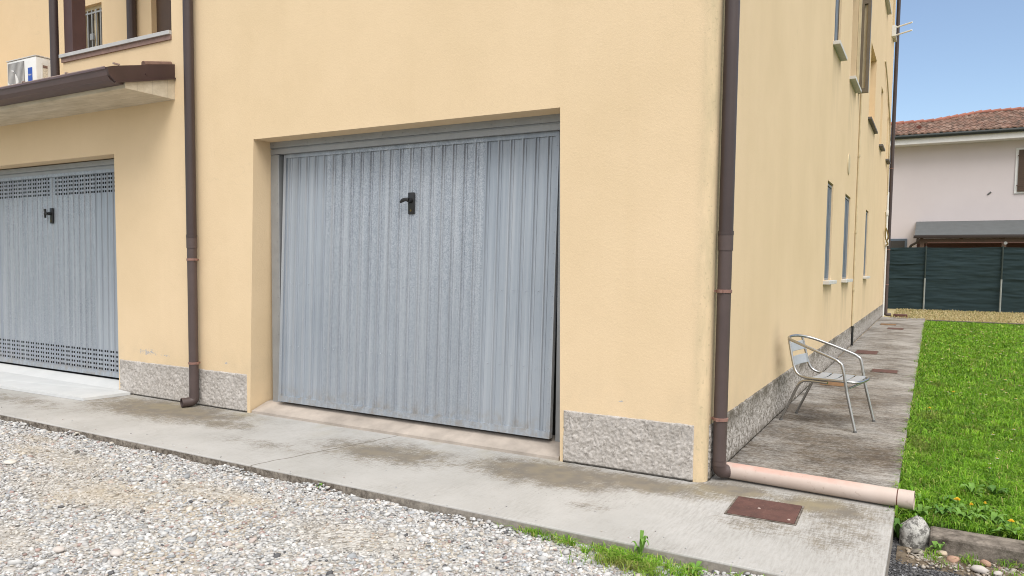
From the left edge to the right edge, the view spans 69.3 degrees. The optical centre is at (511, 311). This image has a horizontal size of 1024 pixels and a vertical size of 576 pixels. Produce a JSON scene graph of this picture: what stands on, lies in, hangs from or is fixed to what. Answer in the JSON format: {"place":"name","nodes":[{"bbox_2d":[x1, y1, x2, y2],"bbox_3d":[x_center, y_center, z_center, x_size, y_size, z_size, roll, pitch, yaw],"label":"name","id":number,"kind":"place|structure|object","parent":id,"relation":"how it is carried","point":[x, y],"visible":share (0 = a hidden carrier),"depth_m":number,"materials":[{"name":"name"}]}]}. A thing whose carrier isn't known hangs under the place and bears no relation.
{"place":"outdoors","nodes":[
{"label":"outdoors","id":0,"kind":"place"},
{"bbox_2d":[0,407,782,575],"bbox_3d":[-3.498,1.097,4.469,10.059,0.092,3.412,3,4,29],"label":"gravel","id":1,"kind":"structure","parent":0,"point":[527,551],"depth_m":4.00,"materials":[{"name":"grey gravel"}]},
{"bbox_2d":[3,459,16,464],"bbox_3d":[-3.514,1.052,5.194,0.102,0.025,0.080,3,4,29],"label":"pebble","id":2,"kind":"object","parent":1,"relation":"on","point":[11,461],"visible":1,"depth_m":5.17,"materials":[{"name":"white stone"}]},
{"bbox_2d":[52,546,64,552],"bbox_3d":[-2.226,1.166,3.639,0.063,0.024,0.047,1,4,1],"label":"pebble","id":3,"kind":"object","parent":1,"relation":"on","point":[57,549],"visible":1,"depth_m":3.62,"materials":[{"name":"beige stone"}]},
{"bbox_2d":[110,549,123,556],"bbox_3d":[-1.923,1.171,3.605,0.070,0.028,0.056,3,4,29],"label":"pebble","id":4,"kind":"object","parent":1,"relation":"on","point":[116,552],"visible":1,"depth_m":3.59,"materials":[{"name":"beige stone"}]},
{"bbox_2d":[497,523,763,575],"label":"edge grass","id":5,"kind":"structure","parent":1,"relation":"on","point":[616,556],"depth_m":3.56,"materials":[{"name":"green plant"}]},
{"bbox_2d":[631,530,648,554],"bbox_3d":[0.631,1.146,3.620,0.092,0.133,0.086,0,4,-8],"label":"weed","id":6,"kind":"object","parent":1,"relation":"on","point":[642,541],"visible":0.89,"depth_m":3.61,"materials":[{"name":"green plant"}]},
{"bbox_2d":[685,561,707,573],"bbox_3d":[0.857,1.202,3.451,0.092,0.048,0.132,0,4,-6],"label":"weed","id":7,"kind":"object","parent":1,"relation":"on","point":[698,563],"visible":0.83,"depth_m":3.47,"materials":[{"name":"green plant"}]},
{"bbox_2d":[0,388,894,575],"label":"front pavement","id":8,"kind":"structure","parent":0,"point":[822,537],"depth_m":4.61,"materials":[{"name":"concrete"}]},
{"bbox_2d":[0,363,129,400],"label":"ramp","id":9,"kind":"structure","parent":8,"relation":"on","point":[51,383],"depth_m":7.96,"materials":[{"name":"white concrete"}]},
{"bbox_2d":[724,496,803,525],"bbox_3d":[1.433,1.128,4.202,0.379,0.022,0.359,3,4,28],"label":"drain cover","id":10,"kind":"object","parent":8,"relation":"on","point":[767,510],"visible":1,"depth_m":4.17,"materials":[{"name":"metal"}]},
{"bbox_2d":[706,317,924,510],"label":"side path","id":11,"kind":"structure","parent":0,"point":[815,436],"depth_m":6.42,"materials":[{"name":"concrete"}]},
{"bbox_2d":[0,0,900,481],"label":"apartment house","id":12,"kind":"structure","parent":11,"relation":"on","point":[642,236],"depth_m":6.16,"materials":[{"name":"paint"}]},
{"bbox_2d":[6,55,50,84],"bbox_3d":[-6.037,-2.814,9.294,0.676,0.656,0.240,3,4,29],"label":"air conditioner","id":13,"kind":"object","parent":12,"relation":"attached to","point":[30,68],"visible":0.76,"depth_m":9.14,"materials":[{"name":"white plastic"}]},
{"bbox_2d":[0,169,118,377],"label":"garage door","id":14,"kind":"structure","parent":12,"relation":"in","point":[58,265],"depth_m":8.44,"materials":[{"name":"metal"}]},
{"bbox_2d":[85,4,101,47],"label":"window","id":15,"kind":"structure","parent":12,"relation":"in","point":[93,15],"depth_m":9.66,"materials":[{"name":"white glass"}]},
{"bbox_2d":[156,0,171,31],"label":"window shutter","id":16,"kind":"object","parent":12,"relation":"in","point":[163,7],"depth_m":8.99,"materials":[{"name":"brown wood"}]},
{"bbox_2d":[278,131,559,438],"bbox_3d":[-0.884,-0.241,6.067,2.764,2.230,0.140,3,4,29],"label":"garage door","id":17,"kind":"structure","parent":12,"relation":"in","point":[419,280],"depth_m":5.94,"materials":[{"name":"metal"}]},
{"bbox_2d":[823,184,836,284],"bbox_3d":[4.169,-1.009,9.727,0.129,1.305,0.840,3,4,29],"label":"window","id":18,"kind":"structure","parent":12,"relation":"in","point":[829,192],"depth_m":9.84,"materials":[{"name":"grey metal"}]},
{"bbox_2d":[833,0,847,60],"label":"window","id":19,"kind":"structure","parent":12,"relation":"in","point":[837,44],"depth_m":9.76,"materials":[{"name":"white stone"}]},
{"bbox_2d":[841,196,852,282],"bbox_3d":[5.284,-1.127,11.689,0.129,1.335,1.040,3,4,29],"label":"window","id":20,"kind":"structure","parent":12,"relation":"in","point":[843,280],"depth_m":11.82,"materials":[{"name":"grey metal"}]},
{"bbox_2d":[850,76,861,92],"bbox_3d":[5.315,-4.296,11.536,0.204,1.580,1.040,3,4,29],"label":"window sill","id":21,"kind":"structure","parent":12,"relation":"in","point":[853,79],"depth_m":11.45,"materials":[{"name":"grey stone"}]},
{"bbox_2d":[863,212,869,278],"bbox_3d":[7.213,-1.342,15.084,0.129,1.355,0.900,3,4,29],"label":"window","id":22,"kind":"structure","parent":12,"relation":"in","point":[864,277],"depth_m":15.32,"materials":[{"name":"grey metal"}]},
{"bbox_2d":[879,144,884,151],"bbox_3d":[8.721,-4.525,17.522,0.184,1.370,0.920,3,4,29],"label":"window","id":23,"kind":"structure","parent":12,"relation":"in","point":[881,146],"depth_m":17.34,"materials":[{"name":"grey metal"}]},
{"bbox_2d":[885,0,891,14],"bbox_3d":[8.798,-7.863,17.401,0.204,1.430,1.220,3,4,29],"label":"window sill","id":24,"kind":"structure","parent":12,"relation":"in","point":[888,6],"depth_m":17.46,"materials":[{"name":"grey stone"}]},
{"bbox_2d":[892,21,912,37],"bbox_3d":[10.272,-7.405,19.517,0.198,0.284,0.547,-3,5,-44],"label":"drying rack","id":25,"kind":"object","parent":12,"relation":"attached to","point":[894,34],"visible":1,"depth_m":19.56,"materials":[{"name":"white plastic"}]},
{"bbox_2d":[726,462,914,509],"bbox_3d":[1.849,1.059,4.533,1.079,0.107,0.107,3,4,33],"label":"drain pipe","id":26,"kind":"object","parent":11,"relation":"on","point":[900,498],"visible":0.94,"depth_m":4.46,"materials":[{"name":"beige plastic"}]},
{"bbox_2d":[779,334,874,432],"bbox_3d":[2.814,0.611,6.620,0.684,0.764,0.627,4,5,39],"label":"aluminium chair","id":27,"kind":"object","parent":11,"relation":"on","point":[843,376],"visible":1,"depth_m":6.63,"materials":[{"name":"grey metal"}]},
{"bbox_2d":[818,381,843,386],"bbox_3d":[3.817,0.862,8.814,0.284,0.019,0.404,3,4,29],"label":"drain cover","id":28,"kind":"object","parent":11,"relation":"on","point":[837,384],"visible":0.48,"depth_m":8.70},
{"bbox_2d":[854,350,878,354],"bbox_3d":[5.780,0.675,12.087,0.334,0.019,0.524,3,4,29],"label":"drain cover","id":29,"kind":"object","parent":11,"relation":"on","point":[866,352],"visible":0.88,"depth_m":12.02,"materials":[{"name":"metal"}]},
{"bbox_2d":[870,369,898,373],"bbox_3d":[4.976,0.806,9.903,0.324,0.019,0.324,3,4,29],"label":"drain cover","id":30,"kind":"object","parent":11,"relation":"on","point":[885,371],"visible":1,"depth_m":9.84,"materials":[{"name":"metal"}]},
{"bbox_2d":[887,327,903,329],"bbox_3d":[8.726,0.403,16.870,0.334,0.019,0.474,3,4,29],"label":"drain cover","id":31,"kind":"object","parent":11,"relation":"on","point":[895,328],"visible":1,"depth_m":16.84,"materials":[{"name":"metal"}]},
{"bbox_2d":[882,308,1023,323],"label":"dry ground","id":32,"kind":"structure","parent":0,"point":[891,311],"depth_m":22.65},
{"bbox_2d":[893,314,906,317],"bbox_3d":[11.139,0.136,21.270,0.350,0.095,0.250,3,4,29],"label":"brick","id":33,"kind":"object","parent":32,"relation":"on","point":[901,315],"visible":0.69,"depth_m":21.16,"materials":[{"name":"brick"}]},
{"bbox_2d":[888,107,1023,247],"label":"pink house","id":34,"kind":"structure","parent":32,"relation":"on","point":[969,166],"depth_m":31.23,"materials":[{"name":"white paint"}]},
{"bbox_2d":[890,239,906,247],"bbox_3d":[16.527,-2.650,32.615,1.480,1.060,0.070,3,4,29],"label":"window","id":35,"kind":"structure","parent":34,"relation":"in","point":[895,243],"depth_m":32.36,"materials":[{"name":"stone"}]},
{"bbox_2d":[909,220,1023,247],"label":"lean to","id":36,"kind":"object","parent":34,"relation":"attached to","point":[1001,230],"visible":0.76,"depth_m":30.10,"materials":[{"name":"grey metal"}]},
{"bbox_2d":[1014,148,1023,193],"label":"window","id":37,"kind":"structure","parent":34,"relation":"in","point":[1019,164],"depth_m":30.07,"materials":[{"name":"white plastic"}]},
{"bbox_2d":[888,242,1023,312],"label":"screen fence","id":38,"kind":"object","parent":32,"relation":"on","point":[984,279],"visible":0.38,"depth_m":24.61,"materials":[{"name":"fabric"}]},
{"bbox_2d":[886,320,1023,540],"bbox_3d":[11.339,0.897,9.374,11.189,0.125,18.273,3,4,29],"label":"lawn grass","id":39,"kind":"structure","parent":0,"point":[951,413],"depth_m":6.62,"materials":[{"name":"green plant"}]},
{"bbox_2d":[909,504,932,515],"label":"weed","id":40,"kind":"object","parent":39,"relation":"on","point":[919,507],"visible":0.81,"depth_m":4.25,"materials":[{"name":"green plant"}]},
{"bbox_2d":[915,493,929,502],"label":"weed","id":41,"kind":"object","parent":39,"relation":"on","point":[919,494],"visible":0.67,"depth_m":4.52,"materials":[{"name":"green plant"}]},
{"bbox_2d":[932,504,955,514],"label":"weed","id":42,"kind":"object","parent":39,"relation":"on","point":[943,511],"visible":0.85,"depth_m":4.24,"materials":[{"name":"green plant"}]},
{"bbox_2d":[940,495,964,503],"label":"weed","id":43,"kind":"object","parent":39,"relation":"on","point":[952,497],"visible":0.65,"depth_m":4.49,"materials":[{"name":"green plant"}]},
{"bbox_2d":[944,497,972,511],"bbox_3d":[2.596,1.136,4.328,0.164,0.097,0.115,2,4,14],"label":"dandelion","id":44,"kind":"object","parent":39,"relation":"on","point":[957,499],"visible":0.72,"depth_m":4.35,"materials":[{"name":"green plant"}]},
{"bbox_2d":[953,507,976,520],"bbox_3d":[2.549,1.158,4.187,0.156,0.070,0.098,7,7,59],"label":"weed","id":45,"kind":"object","parent":39,"relation":"on","point":[962,514],"visible":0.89,"depth_m":4.18,"materials":[{"name":"green plant"}]},
{"bbox_2d":[958,503,986,512],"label":"dandelion","id":46,"kind":"object","parent":39,"relation":"on","point":[971,507],"visible":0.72,"depth_m":4.31,"materials":[{"name":"green plant"}]},
{"bbox_2d":[959,482,986,495],"bbox_3d":[2.867,1.127,4.626,0.164,0.084,0.149,-2,5,-38],"label":"weed","id":47,"kind":"object","parent":39,"relation":"on","point":[971,486],"visible":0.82,"depth_m":4.63,"materials":[{"name":"green plant"}]},
{"bbox_2d":[975,501,997,513],"bbox_3d":[2.732,1.144,4.306,0.134,0.087,0.120,0,4,-4],"label":"dandelion","id":48,"kind":"object","parent":39,"relation":"on","point":[984,508],"visible":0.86,"depth_m":4.29,"materials":[{"name":"green plant"}]},
{"bbox_2d":[974,512,1006,522],"bbox_3d":[2.670,1.159,4.130,0.184,0.078,0.139,3,4,29],"label":"weed","id":49,"kind":"object","parent":39,"relation":"on","point":[994,517],"visible":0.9,"depth_m":4.12,"materials":[{"name":"green plant"}]},
{"bbox_2d":[979,484,1010,494],"bbox_3d":[3.027,1.133,4.652,0.157,0.070,0.156,-2,5,-38],"label":"weed","id":50,"kind":"object","parent":39,"relation":"on","point":[992,488],"visible":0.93,"depth_m":4.65,"materials":[{"name":"green plant"}]},
{"bbox_2d":[992,519,1023,536],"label":"dandelion","id":51,"kind":"object","parent":39,"relation":"on","point":[1014,531],"visible":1,"depth_m":3.96,"materials":[{"name":"green plant"}]},
{"bbox_2d":[995,518,1020,526],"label":"weed","id":52,"kind":"object","parent":39,"relation":"on","point":[1006,521],"visible":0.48,"depth_m":4.06,"materials":[{"name":"green plant"}]},
{"bbox_2d":[888,537,1021,575],"bbox_3d":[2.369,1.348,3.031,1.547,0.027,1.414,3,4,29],"label":"dark gravel","id":53,"kind":"structure","parent":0,"point":[933,572],"depth_m":3.71,"materials":[{"name":"grey gravel"}]},
{"bbox_2d":[893,518,902,537],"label":"weed","id":54,"kind":"object","parent":53,"relation":"on","point":[897,525],"visible":0.68,"depth_m":4.12,"materials":[{"name":"green plant"}]},
{"bbox_2d":[899,515,929,549],"bbox_3d":[2.213,1.216,4.062,0.170,0.189,0.158,3,4,29],"label":"boulder","id":55,"kind":"object","parent":53,"relation":"on","point":[914,531],"visible":0.69,"depth_m":4.02,"materials":[{"name":"grey stone"}]},
{"bbox_2d":[896,545,1023,575],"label":"rubble soil","id":56,"kind":"structure","parent":53,"relation":"on","point":[902,554],"depth_m":3.78,"materials":[{"name":"brown soil"}]},
{"bbox_2d":[930,541,944,550],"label":"weed","id":57,"kind":"object","parent":56,"relation":"on","point":[937,545],"visible":0.94,"depth_m":3.92,"materials":[{"name":"green plant"}]},
{"bbox_2d":[936,550,946,555],"bbox_3d":[2.255,1.267,3.893,0.056,0.024,0.045,3,4,29],"label":"rubble stone","id":58,"kind":"object","parent":56,"relation":"on","point":[944,553],"visible":0.93,"depth_m":3.88,"materials":[{"name":"beige stone"}]},
{"bbox_2d":[947,555,959,562],"bbox_3d":[2.271,1.272,3.811,0.079,0.030,0.052,-1,4,-28],"label":"rubble stone","id":59,"kind":"object","parent":56,"relation":"on","point":[951,559],"visible":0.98,"depth_m":3.79,"materials":[{"name":"stone"}]},
{"bbox_2d":[905,547,1023,575],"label":"rubble grit","id":60,"kind":"object","parent":56,"relation":"on","point":[918,553],"visible":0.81,"depth_m":3.77,"materials":[{"name":"grey gravel"}]},
{"bbox_2d":[919,546,1023,575],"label":"weeds","id":61,"kind":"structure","parent":56,"relation":"on","point":[972,560],"depth_m":3.77,"materials":[{"name":"green plant"}]},
{"bbox_2d":[970,565,989,573],"bbox_3d":[2.325,1.280,3.687,0.059,0.030,0.069,-1,4,-25],"label":"rubble stone","id":62,"kind":"object","parent":56,"relation":"on","point":[979,569],"visible":1,"depth_m":3.67,"materials":[{"name":"white stone"}]},
{"bbox_2d":[980,559,990,566],"bbox_3d":[2.404,1.276,3.765,0.044,0.027,0.070,1,4,5],"label":"rubble stone","id":63,"kind":"object","parent":56,"relation":"on","point":[983,561],"visible":0.94,"depth_m":3.75,"materials":[{"name":"stone"}]},
{"bbox_2d":[993,571,1002,575],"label":"rubble stone","id":64,"kind":"object","parent":56,"relation":"on","point":[998,573],"visible":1,"depth_m":3.63,"materials":[{"name":"white stone"}]},
{"bbox_2d":[891,0,1023,121],"label":"sky","id":65,"kind":"structure","parent":0,"point":[958,57],"materials":[{"name":"blue"}]},
{"label":"ground","id":66,"kind":"structure","parent":0,"visible":0},
{"bbox_2d":[927,320,1023,324],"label":"lawn edging","id":67,"kind":"object","parent":66,"relation":"on","point":[978,322],"visible":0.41,"depth_m":19.29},
{"bbox_2d":[929,526,1023,567],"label":"kerb","id":68,"kind":"structure","parent":66,"relation":"on","point":[990,548],"depth_m":3.88,"materials":[{"name":"grey concrete"}]}
]}

